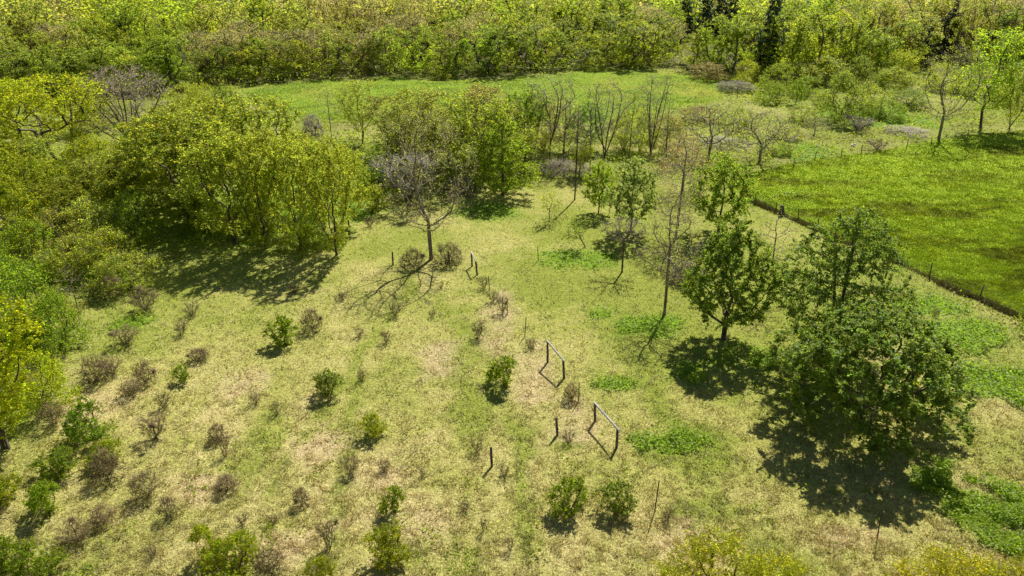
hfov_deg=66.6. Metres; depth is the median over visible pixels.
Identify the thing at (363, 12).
wood tree
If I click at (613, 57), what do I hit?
wood tree
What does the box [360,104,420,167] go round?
tree
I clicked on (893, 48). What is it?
wood tree
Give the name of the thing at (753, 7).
wood tree
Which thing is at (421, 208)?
bare tree
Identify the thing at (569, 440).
weed clump
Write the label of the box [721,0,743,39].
conifer tree
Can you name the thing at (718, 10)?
conifer tree
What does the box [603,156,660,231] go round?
maple tree
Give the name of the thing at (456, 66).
wood tree
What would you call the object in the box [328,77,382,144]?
tree
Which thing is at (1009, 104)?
tree
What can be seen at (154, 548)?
weed clump
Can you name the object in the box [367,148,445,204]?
tree
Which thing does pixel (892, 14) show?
wood tree
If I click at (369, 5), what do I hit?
wood tree
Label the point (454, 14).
wood tree
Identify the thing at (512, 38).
wood tree
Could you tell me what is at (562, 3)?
wood tree
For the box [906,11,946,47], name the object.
wood tree
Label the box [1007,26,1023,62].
wood tree
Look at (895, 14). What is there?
wood tree
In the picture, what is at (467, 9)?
wood tree
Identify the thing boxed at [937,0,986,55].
wood tree
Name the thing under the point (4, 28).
wood tree
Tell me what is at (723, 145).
brush pile
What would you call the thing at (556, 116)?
bare tree
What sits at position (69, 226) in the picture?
tree
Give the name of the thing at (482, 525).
weed clump
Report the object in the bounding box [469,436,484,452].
weed clump
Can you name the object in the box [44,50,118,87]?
wood tree
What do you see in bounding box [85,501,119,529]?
bare bush
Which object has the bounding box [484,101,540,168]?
tree
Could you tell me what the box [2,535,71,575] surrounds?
green shrub
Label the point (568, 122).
tree
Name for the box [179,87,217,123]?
tree
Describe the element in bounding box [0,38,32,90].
wood tree
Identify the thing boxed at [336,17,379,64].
wood tree
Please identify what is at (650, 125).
bare tree
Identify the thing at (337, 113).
tree
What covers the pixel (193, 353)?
bare bush
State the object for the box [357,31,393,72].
wood tree
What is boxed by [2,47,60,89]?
wood tree
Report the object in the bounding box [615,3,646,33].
wood tree
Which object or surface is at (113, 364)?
bare bush
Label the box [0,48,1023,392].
undergrowth
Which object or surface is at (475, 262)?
rail frame
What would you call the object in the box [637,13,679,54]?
wood tree
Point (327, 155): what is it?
maple tree
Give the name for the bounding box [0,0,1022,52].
wood
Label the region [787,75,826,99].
bush
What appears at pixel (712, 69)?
bush
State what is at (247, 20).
wood tree
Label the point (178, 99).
bush
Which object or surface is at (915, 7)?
wood tree
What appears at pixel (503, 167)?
maple tree
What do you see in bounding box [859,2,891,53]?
wood tree
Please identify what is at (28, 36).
wood tree
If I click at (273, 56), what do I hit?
wood tree
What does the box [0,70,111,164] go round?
tree
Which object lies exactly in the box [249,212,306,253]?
green shrub
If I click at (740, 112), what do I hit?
bush
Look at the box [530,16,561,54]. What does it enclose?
wood tree
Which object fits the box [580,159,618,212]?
maple tree
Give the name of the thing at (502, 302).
weed clump
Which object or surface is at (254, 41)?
wood tree
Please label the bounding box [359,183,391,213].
green shrub
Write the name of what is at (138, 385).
bare bush
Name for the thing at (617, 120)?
bare tree
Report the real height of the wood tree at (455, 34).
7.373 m
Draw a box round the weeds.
[1,104,1023,575]
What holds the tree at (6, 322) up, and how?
on the ground at (528, 204)
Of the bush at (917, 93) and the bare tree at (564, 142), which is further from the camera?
the bush at (917, 93)
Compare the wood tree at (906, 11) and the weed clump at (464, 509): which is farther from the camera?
the wood tree at (906, 11)
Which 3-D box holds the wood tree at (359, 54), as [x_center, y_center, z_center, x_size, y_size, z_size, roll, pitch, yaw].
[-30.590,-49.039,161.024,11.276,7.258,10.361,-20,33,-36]
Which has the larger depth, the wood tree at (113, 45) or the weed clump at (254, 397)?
the wood tree at (113, 45)
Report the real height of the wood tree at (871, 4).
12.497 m
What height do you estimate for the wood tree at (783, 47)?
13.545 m
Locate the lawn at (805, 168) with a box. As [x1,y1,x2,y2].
[734,130,1023,315]
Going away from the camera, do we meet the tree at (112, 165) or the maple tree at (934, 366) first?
the maple tree at (934, 366)
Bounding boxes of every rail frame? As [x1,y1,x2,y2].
[470,252,477,274]
[546,340,564,378]
[594,402,618,448]
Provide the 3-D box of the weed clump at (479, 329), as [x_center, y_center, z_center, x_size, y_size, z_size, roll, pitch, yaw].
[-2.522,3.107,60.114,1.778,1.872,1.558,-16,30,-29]
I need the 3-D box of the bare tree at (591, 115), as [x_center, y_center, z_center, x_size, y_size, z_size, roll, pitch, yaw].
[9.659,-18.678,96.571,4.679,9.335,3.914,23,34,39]
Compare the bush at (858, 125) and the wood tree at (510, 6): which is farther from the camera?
the wood tree at (510, 6)
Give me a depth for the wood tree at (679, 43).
166.00 m
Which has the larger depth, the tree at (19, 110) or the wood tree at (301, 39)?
the wood tree at (301, 39)
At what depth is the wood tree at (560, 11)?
183.65 m
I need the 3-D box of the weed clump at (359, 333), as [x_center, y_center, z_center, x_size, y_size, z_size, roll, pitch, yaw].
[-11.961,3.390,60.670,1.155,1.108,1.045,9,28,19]
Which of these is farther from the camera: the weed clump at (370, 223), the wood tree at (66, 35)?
the wood tree at (66, 35)
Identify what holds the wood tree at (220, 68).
on the ground at (528, 204)
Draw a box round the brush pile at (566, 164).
[535,157,590,178]
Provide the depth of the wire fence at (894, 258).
70.42 m
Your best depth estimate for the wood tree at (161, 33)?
151.99 m
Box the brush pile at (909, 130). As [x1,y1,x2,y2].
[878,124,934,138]
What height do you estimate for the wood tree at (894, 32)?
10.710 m
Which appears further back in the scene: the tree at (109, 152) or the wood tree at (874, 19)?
the wood tree at (874, 19)
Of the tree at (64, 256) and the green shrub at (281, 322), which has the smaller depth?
the green shrub at (281, 322)
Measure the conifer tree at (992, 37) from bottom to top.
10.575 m
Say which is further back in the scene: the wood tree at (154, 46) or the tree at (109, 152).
the wood tree at (154, 46)
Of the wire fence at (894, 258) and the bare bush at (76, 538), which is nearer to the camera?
the bare bush at (76, 538)
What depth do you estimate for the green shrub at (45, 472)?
45.17 m
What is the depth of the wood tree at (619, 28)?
187.62 m
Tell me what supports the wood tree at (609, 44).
on the ground at (528, 204)
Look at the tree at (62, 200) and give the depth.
78.02 m
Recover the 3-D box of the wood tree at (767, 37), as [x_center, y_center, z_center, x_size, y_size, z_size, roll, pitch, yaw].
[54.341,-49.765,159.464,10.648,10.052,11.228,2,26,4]
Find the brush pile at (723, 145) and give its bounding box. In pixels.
[696,134,754,150]
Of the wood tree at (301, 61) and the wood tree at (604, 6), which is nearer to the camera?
the wood tree at (301, 61)
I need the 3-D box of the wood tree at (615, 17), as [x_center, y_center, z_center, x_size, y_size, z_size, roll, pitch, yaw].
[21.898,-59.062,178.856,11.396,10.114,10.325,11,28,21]
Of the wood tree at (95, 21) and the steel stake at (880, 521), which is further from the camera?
the wood tree at (95, 21)
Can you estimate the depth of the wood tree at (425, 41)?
162.77 m
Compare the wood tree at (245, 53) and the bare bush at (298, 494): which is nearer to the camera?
the bare bush at (298, 494)
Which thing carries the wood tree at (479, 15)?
on the ground at (528, 204)
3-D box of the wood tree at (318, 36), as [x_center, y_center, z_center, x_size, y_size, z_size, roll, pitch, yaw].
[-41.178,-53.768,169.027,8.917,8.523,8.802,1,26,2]
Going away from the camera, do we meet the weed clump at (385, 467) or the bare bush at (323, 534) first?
the bare bush at (323, 534)
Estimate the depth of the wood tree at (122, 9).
165.04 m
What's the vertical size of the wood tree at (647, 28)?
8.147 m
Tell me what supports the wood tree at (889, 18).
on the ground at (528, 204)
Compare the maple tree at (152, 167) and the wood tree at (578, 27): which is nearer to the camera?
the maple tree at (152, 167)
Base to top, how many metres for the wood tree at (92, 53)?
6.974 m
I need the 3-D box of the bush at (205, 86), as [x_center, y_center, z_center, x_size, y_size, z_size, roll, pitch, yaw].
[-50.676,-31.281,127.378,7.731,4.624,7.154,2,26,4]
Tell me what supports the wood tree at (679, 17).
on the ground at (528, 204)
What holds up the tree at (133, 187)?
on the ground at (528, 204)
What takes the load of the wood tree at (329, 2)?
on the ground at (528, 204)
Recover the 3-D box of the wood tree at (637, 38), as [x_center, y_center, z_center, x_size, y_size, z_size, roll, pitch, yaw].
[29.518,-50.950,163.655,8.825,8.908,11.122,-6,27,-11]
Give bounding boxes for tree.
[0,7,62,73]
[0,21,27,69]
[0,36,39,79]
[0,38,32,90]
[0,43,40,90]
[0,53,15,78]
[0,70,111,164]
[0,76,55,154]
[0,96,68,139]
[0,129,46,180]
[0,133,65,182]
[0,138,21,201]
[0,153,78,219]
[0,170,50,253]
[0,215,74,284]
[0,239,51,304]
[0,254,81,355]
[0,291,46,449]
[0,311,16,352]
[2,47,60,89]
[6,15,48,60]
[7,344,83,420]
[14,176,93,234]
[17,0,70,65]
[18,23,70,61]
[19,30,73,78]
[19,204,93,257]
[19,284,94,359]
[21,230,109,282]
[24,19,75,59]
[25,42,83,96]
[27,153,104,212]
[35,26,93,80]
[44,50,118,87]
[45,45,106,90]
[51,192,128,257]
[53,29,117,76]
[53,265,88,309]
[54,134,116,183]
[55,16,103,55]
[55,224,141,279]
[58,78,127,127]
[58,128,115,168]
[64,64,174,140]
[67,17,106,68]
[67,157,145,211]
[74,48,109,87]
[76,9,119,59]
[77,145,146,190]
[82,40,142,93]
[85,249,172,296]
[91,42,131,73]
[95,1,149,57]
[95,47,140,85]
[98,55,156,93]
[98,162,173,220]
[98,186,172,246]
[102,26,138,69]
[105,2,161,60]
[108,106,201,198]
[108,130,164,181]
[111,106,239,224]
[113,36,161,74]
[117,34,172,72]
[120,0,169,52]
[125,53,191,91]
[126,39,182,77]
[133,10,177,67]
[135,33,195,85]
[139,22,198,70]
[143,34,205,89]
[145,98,241,199]
[147,101,192,126]
[161,16,200,46]
[166,25,200,67]
[168,113,277,244]
[171,16,211,61]
[176,29,223,75]
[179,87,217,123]
[181,49,231,85]
[183,0,229,51]
[187,6,226,61]
[192,34,236,71]
[194,92,308,204]
[195,44,243,81]
[201,28,253,67]
[201,33,249,65]
[205,84,242,117]
[210,125,289,249]
[214,1,258,46]
[216,17,264,67]
[226,16,270,62]
[227,43,281,80]
[230,35,276,73]
[242,0,287,56]
[245,3,290,50]
[248,34,299,68]
[252,39,295,79]
[252,131,334,250]
[254,26,289,56]
[262,27,322,68]
[264,129,339,216]
[275,0,311,43]
[276,13,315,54]
[277,22,306,59]
[280,38,323,76]
[286,16,334,64]
[290,135,363,255]
[297,0,332,49]
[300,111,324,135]
[303,22,338,57]
[310,28,352,64]
[312,27,354,74]
[315,88,339,134]
[317,0,357,35]
[318,20,355,62]
[318,141,371,226]
[325,30,370,73]
[326,2,368,53]
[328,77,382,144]
[334,0,388,40]
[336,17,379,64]
[341,32,387,68]
[346,1,383,43]
[351,137,407,185]
[356,92,426,148]
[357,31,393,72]
[358,10,393,41]
[358,26,393,58]
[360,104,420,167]
[365,104,481,259]
[366,27,412,63]
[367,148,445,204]
[373,22,412,72]
[374,95,460,170]
[377,0,410,44]
[381,87,431,141]
[382,14,428,52]
[387,0,422,50]
[388,83,448,148]
[389,21,443,72]
[392,0,426,54]
[398,104,470,182]
[400,29,444,63]
[403,87,484,167]
[414,33,451,68]
[415,0,442,48]
[422,24,456,55]
[424,34,461,74]
[434,90,513,184]
[435,7,465,48]
[439,27,479,53]
[440,17,477,63]
[441,20,481,68]
[446,43,484,75]
[447,83,505,150]
[453,80,529,157]
[455,1,493,46]
[455,19,488,59]
[458,23,509,73]
[465,26,508,67]
[466,11,500,40]
[466,108,542,195]
[472,22,522,59]
[483,0,518,52]
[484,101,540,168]
[485,21,531,72]
[486,91,525,138]
[488,13,534,64]
[491,0,532,46]
[498,10,539,49]
[503,88,554,159]
[505,21,552,70]
[518,1,551,39]
[518,22,550,51]
[518,88,573,152]
[521,74,582,161]
[524,14,557,62]
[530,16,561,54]
[530,29,572,67]
[538,0,561,40]
[542,93,585,152]
[544,27,590,59]
[546,0,580,41]
[548,92,577,166]
[549,18,584,52]
[549,42,600,67]
[555,0,588,40]
[561,108,593,199]
[562,127,595,175]
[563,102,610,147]
[566,0,600,45]
[568,0,605,49]
[575,31,616,66]
[579,105,607,171]
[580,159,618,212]
[584,9,627,50]
[585,78,638,165]
[588,0,615,46]
[588,12,630,56]
[591,30,641,65]
[593,0,633,39]
[599,214,650,271]
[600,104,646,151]
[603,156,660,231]
[605,24,650,59]
[609,0,634,38]
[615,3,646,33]
[616,18,664,67]
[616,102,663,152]
[619,100,647,162]
[622,7,650,50]
[623,23,663,51]
[625,1,664,36]
[631,6,671,37]
[631,190,710,315]
[632,24,669,66]
[632,72,675,167]
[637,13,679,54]
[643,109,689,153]
[650,129,716,237]
[653,1,684,37]
[654,17,689,45]
[655,96,685,163]
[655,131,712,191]
[656,21,693,60]
[662,2,686,46]
[676,0,695,38]
[676,26,712,65]
[676,99,745,158]
[678,217,785,340]
[682,151,761,232]
[693,0,717,37]
[693,14,740,67]
[699,13,738,61]
[710,0,730,38]
[713,14,760,70]
[714,12,763,61]
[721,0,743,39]
[722,107,803,161]
[725,0,766,51]
[733,9,770,53]
[740,5,782,58]
[742,5,784,42]
[748,21,805,67]
[753,0,788,71]
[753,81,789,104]
[753,205,799,297]
[757,6,814,74]
[759,298,984,465]
[762,21,794,53]
[768,205,924,357]
[771,3,803,43]
[771,15,826,66]
[773,0,806,53]
[785,10,840,76]
[787,9,830,58]
[787,77,806,104]
[802,0,838,53]
[802,21,836,73]
[803,0,846,57]
[806,67,879,128]
[812,6,864,77]
[813,1,865,57]
[820,16,872,71]
[830,11,873,74]
[834,0,867,43]
[834,5,861,44]
[841,0,878,55]
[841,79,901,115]
[846,9,886,57]
[846,25,900,74]
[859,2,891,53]
[863,0,904,64]
[865,0,890,38]
[869,18,931,70]
[870,0,908,64]
[872,0,922,53]
[874,12,914,50]
[887,11,944,68]
[888,1,927,38]
[893,2,935,52]
[893,10,943,64]
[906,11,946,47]
[907,0,930,42]
[911,1,946,48]
[912,43,993,138]
[914,19,937,63]
[917,0,951,46]
[918,0,967,48]
[933,0,968,58]
[935,1,977,42]
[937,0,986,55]
[948,0,996,68]
[948,0,1013,58]
[948,25,1023,129]
[952,0,1000,54]
[959,0,981,44]
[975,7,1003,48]
[976,0,1006,40]
[982,0,1023,56]
[985,4,1023,63]
[992,0,1023,39]
[995,62,1023,129]
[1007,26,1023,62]
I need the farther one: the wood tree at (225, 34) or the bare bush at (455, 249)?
the wood tree at (225, 34)
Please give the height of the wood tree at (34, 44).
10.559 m
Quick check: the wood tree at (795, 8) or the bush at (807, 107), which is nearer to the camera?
the bush at (807, 107)
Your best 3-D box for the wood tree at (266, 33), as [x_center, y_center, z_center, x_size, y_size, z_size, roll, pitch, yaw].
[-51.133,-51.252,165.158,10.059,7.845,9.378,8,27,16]
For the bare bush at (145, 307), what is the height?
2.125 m
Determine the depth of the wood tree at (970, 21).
178.05 m
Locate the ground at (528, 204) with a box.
[0,0,1023,575]
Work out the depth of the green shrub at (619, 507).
42.26 m
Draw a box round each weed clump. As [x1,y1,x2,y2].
[142,543,162,555]
[152,391,170,408]
[172,320,190,335]
[180,302,200,315]
[197,346,208,357]
[214,435,229,456]
[234,508,248,525]
[247,391,261,403]
[266,513,278,525]
[267,400,283,414]
[287,285,298,293]
[336,292,345,299]
[353,326,363,336]
[356,368,367,380]
[364,216,376,225]
[375,458,389,471]
[378,330,391,342]
[385,301,404,316]
[459,499,469,512]
[469,317,487,337]
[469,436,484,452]
[474,274,491,287]
[479,513,486,529]
[485,291,500,301]
[494,294,510,313]
[495,464,510,475]
[504,535,516,550]
[523,336,538,347]
[562,429,575,442]
[661,507,673,522]
[861,138,891,149]
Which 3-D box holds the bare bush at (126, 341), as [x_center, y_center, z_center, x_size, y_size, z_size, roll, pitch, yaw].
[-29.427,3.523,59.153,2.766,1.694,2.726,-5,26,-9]
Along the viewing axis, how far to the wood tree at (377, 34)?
169.63 m
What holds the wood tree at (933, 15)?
on the ground at (528, 204)
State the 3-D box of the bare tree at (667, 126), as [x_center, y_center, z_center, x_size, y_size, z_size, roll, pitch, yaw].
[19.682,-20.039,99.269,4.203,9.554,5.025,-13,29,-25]
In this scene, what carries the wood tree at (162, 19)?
on the ground at (528, 204)
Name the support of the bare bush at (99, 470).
on the ground at (528, 204)
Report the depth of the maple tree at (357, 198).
79.57 m
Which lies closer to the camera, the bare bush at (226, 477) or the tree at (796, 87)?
the bare bush at (226, 477)
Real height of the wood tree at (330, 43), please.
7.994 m
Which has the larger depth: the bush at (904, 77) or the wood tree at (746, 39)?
the wood tree at (746, 39)
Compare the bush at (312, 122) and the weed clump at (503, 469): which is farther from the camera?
the bush at (312, 122)
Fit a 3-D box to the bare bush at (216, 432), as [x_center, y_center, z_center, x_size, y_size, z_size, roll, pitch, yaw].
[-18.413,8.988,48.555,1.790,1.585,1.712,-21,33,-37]
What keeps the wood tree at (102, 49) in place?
on the ground at (528, 204)
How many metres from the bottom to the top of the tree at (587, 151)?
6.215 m
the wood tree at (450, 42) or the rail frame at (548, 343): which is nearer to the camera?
the rail frame at (548, 343)
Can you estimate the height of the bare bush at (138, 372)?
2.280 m
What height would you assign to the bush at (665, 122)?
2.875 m
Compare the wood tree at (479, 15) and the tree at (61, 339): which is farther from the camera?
the wood tree at (479, 15)
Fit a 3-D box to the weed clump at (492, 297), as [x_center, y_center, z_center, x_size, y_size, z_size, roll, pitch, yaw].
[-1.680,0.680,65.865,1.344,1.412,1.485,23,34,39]
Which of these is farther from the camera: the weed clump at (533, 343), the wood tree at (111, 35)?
the wood tree at (111, 35)
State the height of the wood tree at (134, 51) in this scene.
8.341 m
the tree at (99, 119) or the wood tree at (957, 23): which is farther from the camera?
the wood tree at (957, 23)
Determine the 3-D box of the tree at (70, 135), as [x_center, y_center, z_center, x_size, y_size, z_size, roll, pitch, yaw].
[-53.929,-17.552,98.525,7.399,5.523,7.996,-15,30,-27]
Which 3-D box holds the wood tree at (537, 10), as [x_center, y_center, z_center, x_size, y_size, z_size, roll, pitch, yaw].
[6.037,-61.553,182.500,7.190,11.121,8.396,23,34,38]
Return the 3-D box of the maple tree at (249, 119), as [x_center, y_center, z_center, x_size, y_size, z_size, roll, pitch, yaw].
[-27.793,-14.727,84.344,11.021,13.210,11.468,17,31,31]
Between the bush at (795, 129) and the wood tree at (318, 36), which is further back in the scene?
the wood tree at (318, 36)
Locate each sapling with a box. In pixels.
[538,191,561,222]
[558,216,593,246]
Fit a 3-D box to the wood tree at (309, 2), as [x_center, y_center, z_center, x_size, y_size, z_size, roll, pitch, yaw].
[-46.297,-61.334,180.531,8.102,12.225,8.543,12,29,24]
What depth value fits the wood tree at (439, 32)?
171.93 m
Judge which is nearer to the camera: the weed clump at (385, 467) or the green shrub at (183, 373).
the weed clump at (385, 467)
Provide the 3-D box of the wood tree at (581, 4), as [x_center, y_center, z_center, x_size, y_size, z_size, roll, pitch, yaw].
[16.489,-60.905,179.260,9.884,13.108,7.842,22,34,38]
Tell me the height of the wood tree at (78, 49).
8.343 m
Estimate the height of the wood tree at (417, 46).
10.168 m
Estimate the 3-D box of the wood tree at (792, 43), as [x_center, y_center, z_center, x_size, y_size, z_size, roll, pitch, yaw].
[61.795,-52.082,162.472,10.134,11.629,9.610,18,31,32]
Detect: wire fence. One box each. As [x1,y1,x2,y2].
[755,194,1023,313]
[793,130,1022,167]
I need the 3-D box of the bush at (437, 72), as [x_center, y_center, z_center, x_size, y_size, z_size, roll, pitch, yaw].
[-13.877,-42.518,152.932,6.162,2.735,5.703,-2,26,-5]
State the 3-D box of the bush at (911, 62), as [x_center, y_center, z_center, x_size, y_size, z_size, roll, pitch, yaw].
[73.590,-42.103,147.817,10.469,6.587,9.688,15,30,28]
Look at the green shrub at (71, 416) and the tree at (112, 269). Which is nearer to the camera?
the green shrub at (71, 416)
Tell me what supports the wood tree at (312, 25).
on the ground at (528, 204)
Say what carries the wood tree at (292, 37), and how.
on the ground at (528, 204)
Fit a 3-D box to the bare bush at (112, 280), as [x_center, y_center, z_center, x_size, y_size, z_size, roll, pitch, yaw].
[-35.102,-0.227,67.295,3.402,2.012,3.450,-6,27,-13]
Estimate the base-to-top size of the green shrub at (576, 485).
2.519 m
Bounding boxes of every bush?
[29,397,66,426]
[50,515,93,545]
[73,353,116,386]
[84,445,128,487]
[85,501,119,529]
[88,275,123,300]
[95,354,124,373]
[106,323,140,344]
[117,376,141,395]
[124,285,161,310]
[125,469,164,498]
[128,358,157,387]
[134,412,169,440]
[155,496,178,521]
[162,81,203,107]
[183,83,214,110]
[185,348,211,363]
[205,423,230,445]
[211,473,239,496]
[250,544,287,575]
[291,486,310,509]
[297,306,322,332]
[315,515,338,550]
[340,453,360,473]
[396,246,427,269]
[428,64,455,80]
[428,239,466,266]
[559,380,581,403]
[581,55,610,71]
[643,113,687,131]
[651,518,780,575]
[674,104,720,122]
[685,61,733,81]
[713,106,756,126]
[716,80,757,92]
[723,547,814,575]
[730,59,761,82]
[756,60,797,93]
[763,140,799,155]
[770,122,808,138]
[784,104,822,123]
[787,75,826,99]
[791,54,855,86]
[802,115,831,136]
[810,89,843,105]
[837,54,889,89]
[844,114,875,131]
[865,98,914,121]
[868,49,924,84]
[868,65,920,89]
[880,540,1016,575]
[886,86,940,107]
[916,62,967,92]
[948,68,1010,100]
[953,550,1023,575]
[994,80,1023,103]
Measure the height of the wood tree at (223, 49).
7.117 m
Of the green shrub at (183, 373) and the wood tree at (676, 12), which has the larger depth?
the wood tree at (676, 12)
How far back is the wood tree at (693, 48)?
160.33 m
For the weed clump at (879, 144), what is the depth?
107.12 m
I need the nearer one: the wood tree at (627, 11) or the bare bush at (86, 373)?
the bare bush at (86, 373)
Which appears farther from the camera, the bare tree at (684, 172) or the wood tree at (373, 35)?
the wood tree at (373, 35)
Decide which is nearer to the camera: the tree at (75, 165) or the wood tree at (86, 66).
the tree at (75, 165)
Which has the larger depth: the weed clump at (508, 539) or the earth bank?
the earth bank
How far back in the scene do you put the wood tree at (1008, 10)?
173.95 m
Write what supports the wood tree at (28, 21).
on the ground at (528, 204)
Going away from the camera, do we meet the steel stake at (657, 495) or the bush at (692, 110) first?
the steel stake at (657, 495)
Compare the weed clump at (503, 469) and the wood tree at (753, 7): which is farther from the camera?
the wood tree at (753, 7)
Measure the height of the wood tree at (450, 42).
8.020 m
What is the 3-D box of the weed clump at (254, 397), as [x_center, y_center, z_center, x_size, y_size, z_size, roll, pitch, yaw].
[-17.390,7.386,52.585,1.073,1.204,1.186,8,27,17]
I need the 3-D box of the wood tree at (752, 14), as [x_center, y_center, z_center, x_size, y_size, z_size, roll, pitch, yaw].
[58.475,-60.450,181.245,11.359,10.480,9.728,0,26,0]
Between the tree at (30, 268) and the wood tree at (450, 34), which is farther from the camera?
the wood tree at (450, 34)
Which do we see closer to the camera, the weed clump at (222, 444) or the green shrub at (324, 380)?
the weed clump at (222, 444)
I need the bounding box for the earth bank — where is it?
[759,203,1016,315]
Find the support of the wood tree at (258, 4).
on the ground at (528, 204)
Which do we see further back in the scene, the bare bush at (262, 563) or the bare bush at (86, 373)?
the bare bush at (86, 373)
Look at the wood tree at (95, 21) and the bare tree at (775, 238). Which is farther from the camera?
the wood tree at (95, 21)
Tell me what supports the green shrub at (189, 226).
on the ground at (528, 204)
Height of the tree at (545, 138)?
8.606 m
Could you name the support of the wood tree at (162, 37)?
on the ground at (528, 204)
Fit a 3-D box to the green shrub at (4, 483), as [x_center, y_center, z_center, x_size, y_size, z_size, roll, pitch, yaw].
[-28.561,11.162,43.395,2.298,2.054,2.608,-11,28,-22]
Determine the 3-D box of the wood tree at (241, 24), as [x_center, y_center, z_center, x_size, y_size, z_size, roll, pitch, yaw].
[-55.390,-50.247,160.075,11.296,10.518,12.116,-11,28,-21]
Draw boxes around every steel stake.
[654,481,659,510]
[877,506,882,535]
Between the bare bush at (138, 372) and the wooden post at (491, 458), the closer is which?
the wooden post at (491, 458)
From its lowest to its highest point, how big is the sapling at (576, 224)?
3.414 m
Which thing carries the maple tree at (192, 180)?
on the ground at (528, 204)
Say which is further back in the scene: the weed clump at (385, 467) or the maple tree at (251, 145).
the maple tree at (251, 145)
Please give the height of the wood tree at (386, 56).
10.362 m
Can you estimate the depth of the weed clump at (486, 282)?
68.37 m
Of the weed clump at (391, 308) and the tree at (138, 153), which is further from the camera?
the tree at (138, 153)
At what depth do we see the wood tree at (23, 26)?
149.18 m
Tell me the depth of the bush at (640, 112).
104.25 m
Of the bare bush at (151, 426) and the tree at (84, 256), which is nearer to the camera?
the bare bush at (151, 426)
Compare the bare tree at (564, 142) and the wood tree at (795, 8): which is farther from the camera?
the wood tree at (795, 8)
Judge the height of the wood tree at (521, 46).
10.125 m
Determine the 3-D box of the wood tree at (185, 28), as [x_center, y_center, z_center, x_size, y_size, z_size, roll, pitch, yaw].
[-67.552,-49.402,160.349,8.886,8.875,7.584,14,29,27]
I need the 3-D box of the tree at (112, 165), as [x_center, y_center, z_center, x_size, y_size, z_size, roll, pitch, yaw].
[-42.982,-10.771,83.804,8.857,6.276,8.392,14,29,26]
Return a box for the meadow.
[241,69,760,124]
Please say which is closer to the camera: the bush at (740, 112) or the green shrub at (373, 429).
the green shrub at (373, 429)
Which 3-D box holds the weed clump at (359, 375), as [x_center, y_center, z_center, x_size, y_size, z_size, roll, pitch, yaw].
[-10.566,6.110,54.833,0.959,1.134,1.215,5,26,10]
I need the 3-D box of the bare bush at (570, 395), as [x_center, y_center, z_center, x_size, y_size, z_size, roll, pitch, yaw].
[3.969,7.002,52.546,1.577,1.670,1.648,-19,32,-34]
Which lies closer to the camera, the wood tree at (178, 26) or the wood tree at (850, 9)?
the wood tree at (178, 26)
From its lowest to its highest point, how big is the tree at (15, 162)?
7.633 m
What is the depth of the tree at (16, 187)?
73.03 m
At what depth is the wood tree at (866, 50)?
148.36 m
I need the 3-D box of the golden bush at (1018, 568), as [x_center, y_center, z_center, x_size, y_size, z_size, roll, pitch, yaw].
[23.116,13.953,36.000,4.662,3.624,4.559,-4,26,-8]
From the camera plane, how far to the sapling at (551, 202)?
81.86 m
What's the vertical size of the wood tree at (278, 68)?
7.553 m
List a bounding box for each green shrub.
[0,473,23,505]
[0,533,20,572]
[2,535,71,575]
[20,478,61,516]
[26,442,79,484]
[55,393,118,447]
[79,437,122,470]
[170,363,190,382]
[174,200,241,240]
[185,521,223,565]
[194,527,264,575]
[218,202,277,240]
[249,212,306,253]
[261,315,300,348]
[288,212,347,258]
[299,553,336,575]
[312,368,345,396]
[355,411,390,439]
[355,519,416,572]
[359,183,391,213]
[377,482,406,516]
[481,354,518,387]
[544,474,590,519]
[591,476,640,516]
[780,562,809,575]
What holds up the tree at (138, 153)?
on the ground at (528, 204)
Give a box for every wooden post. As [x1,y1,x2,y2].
[490,447,492,466]
[555,417,558,435]
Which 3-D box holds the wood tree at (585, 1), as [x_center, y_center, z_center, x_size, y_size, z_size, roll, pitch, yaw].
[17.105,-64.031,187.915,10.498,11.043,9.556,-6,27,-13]
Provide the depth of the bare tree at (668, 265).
61.28 m
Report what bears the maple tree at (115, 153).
on the ground at (528, 204)
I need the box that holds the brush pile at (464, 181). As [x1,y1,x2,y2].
[436,173,483,197]
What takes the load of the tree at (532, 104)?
on the ground at (528, 204)
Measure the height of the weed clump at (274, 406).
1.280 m
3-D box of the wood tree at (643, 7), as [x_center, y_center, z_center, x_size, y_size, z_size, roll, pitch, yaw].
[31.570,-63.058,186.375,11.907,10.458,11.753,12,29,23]
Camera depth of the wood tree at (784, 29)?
163.19 m
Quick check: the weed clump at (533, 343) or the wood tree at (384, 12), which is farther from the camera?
the wood tree at (384, 12)
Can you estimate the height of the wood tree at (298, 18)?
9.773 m
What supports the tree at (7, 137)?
on the ground at (528, 204)
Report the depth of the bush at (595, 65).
159.62 m
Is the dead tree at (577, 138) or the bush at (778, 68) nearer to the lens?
the dead tree at (577, 138)
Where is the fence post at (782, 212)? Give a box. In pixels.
[780,205,784,214]

